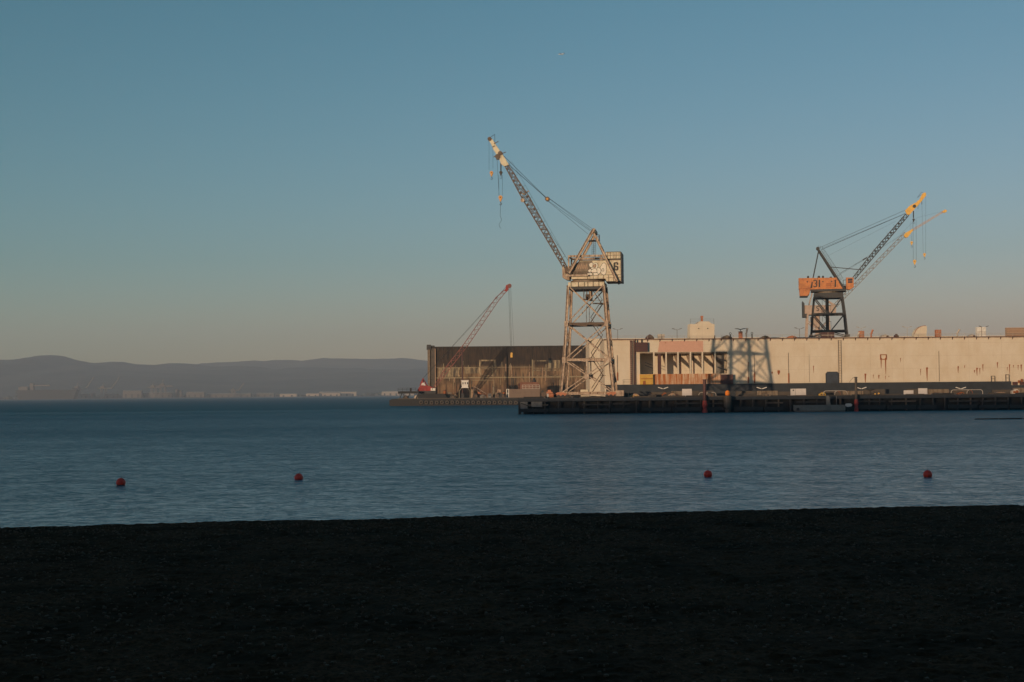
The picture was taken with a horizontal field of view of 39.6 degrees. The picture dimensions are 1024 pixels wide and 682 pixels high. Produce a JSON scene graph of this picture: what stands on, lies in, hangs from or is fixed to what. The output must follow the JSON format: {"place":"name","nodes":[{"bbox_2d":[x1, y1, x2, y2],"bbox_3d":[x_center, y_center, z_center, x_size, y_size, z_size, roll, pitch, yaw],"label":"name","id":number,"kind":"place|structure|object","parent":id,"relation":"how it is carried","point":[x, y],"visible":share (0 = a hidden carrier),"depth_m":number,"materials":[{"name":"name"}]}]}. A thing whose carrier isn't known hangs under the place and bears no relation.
{"place":"outdoors","nodes":[
{"label":"outdoors","id":0,"kind":"place"},
{"bbox_2d":[0,395,414,399],"bbox_3d":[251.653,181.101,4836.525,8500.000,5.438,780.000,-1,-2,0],"label":"shore","id":1,"kind":"structure","parent":0,"point":[227,397],"depth_m":4483.66,"materials":[{"name":"grey"}]},
{"bbox_2d":[72,377,93,397],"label":"container crane","id":2,"kind":"object","parent":1,"relation":"on","point":[76,387],"visible":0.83,"depth_m":4514.14,"materials":[{"name":"grey metal"}]},
{"bbox_2d":[79,393,89,398],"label":"warehouse","id":3,"kind":"structure","parent":1,"relation":"on","point":[85,395],"depth_m":4569.11,"materials":[{"name":"metal"}]},
{"bbox_2d":[98,376,119,397],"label":"container crane","id":4,"kind":"object","parent":1,"relation":"on","point":[103,387],"visible":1,"depth_m":4514.53,"materials":[{"name":"grey metal"}]},
{"bbox_2d":[104,393,118,397],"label":"building","id":5,"kind":"structure","parent":1,"relation":"on","point":[112,395],"depth_m":4517.12,"materials":[{"name":"metal"}]},
{"bbox_2d":[123,390,142,397],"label":"warehouse","id":6,"kind":"structure","parent":1,"relation":"on","point":[132,393],"depth_m":4517.33,"materials":[{"name":"metal"}]},
{"bbox_2d":[147,382,162,397],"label":"container crane","id":7,"kind":"object","parent":1,"relation":"on","point":[152,386],"visible":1,"depth_m":4513.02,"materials":[{"name":"grey metal"}]},
{"bbox_2d":[143,392,173,397],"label":"warehouse","id":8,"kind":"structure","parent":1,"relation":"on","point":[147,394],"depth_m":4543.16,"materials":[{"name":"metal"}]},
{"bbox_2d":[156,379,173,396],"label":"container crane","id":9,"kind":"object","parent":1,"relation":"on","point":[162,385],"visible":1,"depth_m":4513.12,"materials":[{"name":"grey metal"}]},
{"bbox_2d":[186,392,204,396],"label":"warehouse","id":10,"kind":"structure","parent":1,"relation":"on","point":[195,394],"depth_m":4517.15,"materials":[{"name":"metal"}]},
{"bbox_2d":[0,392,418,398],"bbox_3d":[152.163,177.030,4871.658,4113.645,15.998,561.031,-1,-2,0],"label":"treeline","id":11,"kind":"object","parent":1,"relation":"on","point":[253,395],"visible":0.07,"depth_m":4682.30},
{"bbox_2d":[207,393,251,396],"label":"warehouse","id":12,"kind":"structure","parent":1,"relation":"on","point":[228,394],"depth_m":4542.99,"materials":[{"name":"metal"}]},
{"bbox_2d":[229,383,243,396],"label":"container crane","id":13,"kind":"object","parent":1,"relation":"on","point":[232,390],"visible":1,"depth_m":4512.59,"materials":[{"name":"grey metal"}]},
{"bbox_2d":[256,393,274,396],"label":"warehouse","id":14,"kind":"structure","parent":1,"relation":"on","point":[265,394],"depth_m":4569.03,"materials":[{"name":"metal"}]},
{"bbox_2d":[280,393,297,396],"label":"warehouse","id":15,"kind":"structure","parent":1,"relation":"on","point":[288,394],"depth_m":4517.04,"materials":[{"name":"metal"}]},
{"bbox_2d":[306,393,319,395],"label":"warehouse","id":16,"kind":"structure","parent":1,"relation":"on","point":[312,394],"depth_m":4543.00,"materials":[{"name":"metal"}]},
{"bbox_2d":[322,392,340,395],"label":"warehouse","id":17,"kind":"structure","parent":1,"relation":"on","point":[332,394],"depth_m":4517.01,"materials":[{"name":"metal"}]},
{"bbox_2d":[319,391,356,395],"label":"warehouse","id":18,"kind":"structure","parent":1,"relation":"on","point":[348,393],"depth_m":4569.18,"materials":[{"name":"metal"}]},
{"bbox_2d":[382,391,399,395],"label":"warehouse","id":19,"kind":"structure","parent":1,"relation":"on","point":[392,393],"depth_m":4543.03,"materials":[{"name":"metal"}]},
{"bbox_2d":[0,355,427,397],"bbox_3d":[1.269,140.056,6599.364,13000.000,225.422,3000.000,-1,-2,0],"label":"hills","id":20,"kind":"structure","parent":0,"point":[55,372],"depth_m":6052.49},
{"bbox_2d":[138,358,427,369],"bbox_3d":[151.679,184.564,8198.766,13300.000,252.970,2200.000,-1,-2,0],"label":"hills","id":21,"kind":"structure","parent":0,"point":[401,363],"depth_m":8347.04,"materials":[{"name":"grey"}]},
{"bbox_2d":[492,387,494,397],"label":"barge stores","id":22,"kind":"structure","parent":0,"point":[493,391],"depth_m":486.69,"materials":[{"name":"metal"}]},
{"bbox_2d":[0,505,1023,681],"bbox_3d":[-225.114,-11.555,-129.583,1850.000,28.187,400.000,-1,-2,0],"label":"ground","id":23,"kind":"structure","parent":0,"point":[958,658],"depth_m":11.84,"materials":[{"name":"brown sand"}]},
{"bbox_2d":[0,508,1023,681],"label":"pebbles","id":24,"kind":"object","parent":23,"relation":"on","point":[212,666],"visible":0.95,"depth_m":12.05,"materials":[{"name":"black gravel"}]},
{"bbox_2d":[0,396,1023,527],"bbox_3d":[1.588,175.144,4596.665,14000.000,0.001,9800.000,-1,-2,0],"label":"water","id":25,"kind":"structure","parent":0,"point":[66,462],"depth_m":79.24,"materials":[{"name":"blue liquid"}]},
{"bbox_2d":[16,383,79,399],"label":"cargo ship","id":26,"kind":"object","parent":25,"relation":"on","point":[28,393],"visible":0.91,"depth_m":4377.50},
{"bbox_2d":[116,476,125,485],"bbox_3d":[-16.518,5.948,60.064,0.390,0.464,0.390,10,-13,-42],"label":"mooring buoy","id":27,"kind":"object","parent":25,"relation":"on","point":[120,481],"visible":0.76,"depth_m":59.91,"materials":[{"name":"red plastic"}]},
{"bbox_2d":[294,473,302,479],"bbox_3d":[-9.446,6.027,63.023,0.382,0.455,0.382,6,-3,20],"label":"mooring buoy","id":28,"kind":"object","parent":25,"relation":"on","point":[298,476],"visible":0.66,"depth_m":62.88,"materials":[{"name":"red plastic"}]},
{"bbox_2d":[389,388,544,405],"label":"work barge","id":29,"kind":"object","parent":25,"relation":"on","point":[400,401],"visible":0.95,"depth_m":481.83,"materials":[{"name":"metal"}]},
{"bbox_2d":[461,347,463,397],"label":"spud pole","id":30,"kind":"object","parent":29,"relation":"on","point":[462,395],"visible":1,"depth_m":485.45,"materials":[{"name":"metal"}]},
{"bbox_2d":[459,380,469,390],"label":"stilted hut","id":31,"kind":"object","parent":29,"relation":"on","point":[464,383],"visible":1,"depth_m":482.43,"materials":[{"name":"white metal"}]},
{"bbox_2d":[417,284,513,393],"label":"crawler crane","id":32,"kind":"object","parent":29,"relation":"on","point":[423,388],"visible":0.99,"depth_m":488.02,"materials":[{"name":"metal"}]},
{"bbox_2d":[506,389,539,396],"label":"site container","id":33,"kind":"object","parent":29,"relation":"on","point":[523,392],"visible":0.84,"depth_m":484.39,"materials":[{"name":"white metal"}]},
{"bbox_2d":[523,385,539,388],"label":"guard frame","id":34,"kind":"object","parent":33,"relation":"on","point":[532,387],"visible":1,"depth_m":484.51,"materials":[{"name":"metal"}]},
{"bbox_2d":[518,378,538,388],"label":"rusty tank","id":35,"kind":"object","parent":29,"relation":"on","point":[534,383],"visible":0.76,"depth_m":490.03,"materials":[{"name":"metal"}]},
{"bbox_2d":[427,345,585,397],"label":"floating dock","id":36,"kind":"object","parent":25,"relation":"on","point":[487,367],"visible":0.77,"depth_m":508.44,"materials":[{"name":"metal"}]},
{"bbox_2d":[702,379,707,412],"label":"piling","id":37,"kind":"object","parent":25,"relation":"in","point":[704,405],"visible":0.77,"depth_m":258.62,"materials":[{"name":"wood"}]},
{"bbox_2d":[704,469,711,476],"bbox_3d":[8.573,5.809,62.215,0.368,0.438,0.368,-4,6,-36],"label":"mooring buoy","id":38,"kind":"object","parent":25,"relation":"on","point":[707,473],"visible":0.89,"depth_m":62.09,"materials":[{"name":"red plastic"}]},
{"bbox_2d":[723,396,731,411],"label":"marker dolphin","id":39,"kind":"object","parent":25,"relation":"in","point":[727,400],"visible":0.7,"depth_m":258.07},
{"bbox_2d":[518,393,1023,413],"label":"pier","id":40,"kind":"structure","parent":25,"relation":"in","point":[749,403],"depth_m":259.85,"materials":[{"name":"brown wood"}]},
{"bbox_2d":[547,393,553,397],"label":"deck gear","id":41,"kind":"object","parent":40,"relation":"on","point":[549,395],"visible":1,"depth_m":261.43,"materials":[{"name":"metal"}]},
{"bbox_2d":[488,134,624,397],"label":"harbour crane","id":42,"kind":"object","parent":40,"relation":"on","point":[590,275],"visible":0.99,"depth_m":265.08,"materials":[{"name":"beige metal"}]},
{"bbox_2d":[682,389,691,395],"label":"notice board","id":43,"kind":"object","parent":40,"relation":"on","point":[685,392],"visible":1,"depth_m":260.97,"materials":[{"name":"white"}]},
{"bbox_2d":[790,389,805,395],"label":"site cabinet","id":44,"kind":"object","parent":40,"relation":"on","point":[797,392],"visible":1,"depth_m":260.97,"materials":[{"name":"metal"}]},
{"bbox_2d":[904,390,912,394],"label":"notice board","id":45,"kind":"object","parent":40,"relation":"on","point":[908,391],"visible":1,"depth_m":260.96,"materials":[{"name":"white"}]},
{"bbox_2d":[918,388,926,394],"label":"notice board","id":46,"kind":"object","parent":40,"relation":"on","point":[922,390],"visible":1,"depth_m":260.97,"materials":[{"name":"white"}]},
{"bbox_2d":[951,389,982,393],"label":"pipe hoop","id":47,"kind":"object","parent":40,"relation":"on","point":[970,389],"visible":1,"depth_m":260.58,"materials":[{"name":"metal"}]},
{"bbox_2d":[1010,388,1018,393],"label":"deck gear","id":48,"kind":"object","parent":40,"relation":"on","point":[1013,391],"visible":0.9,"depth_m":263.31,"materials":[{"name":"metal"}]},
{"bbox_2d":[586,333,1023,396],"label":"floating dock","id":49,"kind":"object","parent":25,"relation":"on","point":[808,364],"visible":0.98,"depth_m":323.49,"materials":[{"name":"beige metal"}]},
{"bbox_2d":[657,334,664,338],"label":"equipment housing","id":50,"kind":"object","parent":49,"relation":"on","point":[660,337],"visible":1,"depth_m":322.49,"materials":[{"name":"metal"}]},
{"bbox_2d":[687,316,714,338],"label":"deckhouse","id":51,"kind":"object","parent":49,"relation":"on","point":[703,328],"visible":0.98,"depth_m":324.26,"materials":[{"name":"metal"}]},
{"bbox_2d":[735,328,745,337],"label":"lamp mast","id":52,"kind":"object","parent":49,"relation":"on","point":[740,333],"visible":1,"depth_m":323.30,"materials":[{"name":"brown metal"}]},
{"bbox_2d":[820,332,833,337],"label":"equipment housing","id":53,"kind":"object","parent":49,"relation":"on","point":[826,333],"visible":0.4,"depth_m":327.27,"materials":[{"name":"beige metal"}]},
{"bbox_2d":[826,372,837,382],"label":"dock door","id":54,"kind":"structure","parent":49,"relation":"in","point":[831,377],"depth_m":323.12,"materials":[{"name":"grey metal"}]},
{"bbox_2d":[798,192,925,336],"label":"harbour crane","id":55,"kind":"object","parent":49,"relation":"on","point":[825,289],"visible":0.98,"depth_m":360.64,"materials":[{"name":"metal"}]},
{"bbox_2d":[912,326,926,336],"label":"ventilation hood","id":56,"kind":"object","parent":49,"relation":"on","point":[920,331],"visible":1,"depth_m":325.49,"materials":[{"name":"beige metal"}]},
{"bbox_2d":[935,330,940,336],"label":"vent cabinet","id":57,"kind":"object","parent":49,"relation":"on","point":[937,331],"visible":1,"depth_m":325.40,"materials":[{"name":"orange metal"}]},
{"bbox_2d":[975,327,985,335],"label":"equipment housing","id":58,"kind":"object","parent":49,"relation":"on","point":[980,330],"visible":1,"depth_m":325.87,"materials":[{"name":"metal"}]},
{"bbox_2d":[1005,328,1023,335],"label":"equipment housing","id":59,"kind":"object","parent":49,"relation":"on","point":[1014,331],"visible":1,"depth_m":326.23,"materials":[{"name":"metal"}]},
{"bbox_2d":[793,396,851,411],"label":"skiff","id":60,"kind":"object","parent":25,"relation":"on","point":[828,407],"visible":0.89,"depth_m":256.25,"materials":[{"name":"grey metal"}]},
{"bbox_2d":[854,377,858,410],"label":"piling","id":61,"kind":"object","parent":25,"relation":"in","point":[856,403],"visible":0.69,"depth_m":258.69,"materials":[{"name":"wood"}]},
{"bbox_2d":[923,469,931,476],"bbox_3d":[17.718,5.664,60.628,0.377,0.448,0.377,-9,5,-24],"label":"mooring buoy","id":62,"kind":"object","parent":25,"relation":"on","point":[927,473],"visible":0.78,"depth_m":60.50,"materials":[{"name":"red plastic"}]},
{"bbox_2d":[975,418,1023,419],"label":"floating boom","id":63,"kind":"object","parent":25,"relation":"on","point":[997,418],"visible":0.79,"depth_m":177.36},
{"bbox_2d":[0,0,1023,364],"label":"sky","id":64,"kind":"structure","parent":0,"point":[182,181],"materials":[{"name":"blue"}]},
{"bbox_2d":[624,388,1023,396],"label":"guard wall","id":65,"kind":"structure","parent":0,"point":[864,391],"depth_m":272.87,"materials":[{"name":"grey concrete"}]},
{"bbox_2d":[802,210,946,336],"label":"harbour crane","id":66,"kind":"object","parent":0,"point":[806,311],"visible":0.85,"depth_m":477.79,"materials":[{"name":"metal"}]}
]}

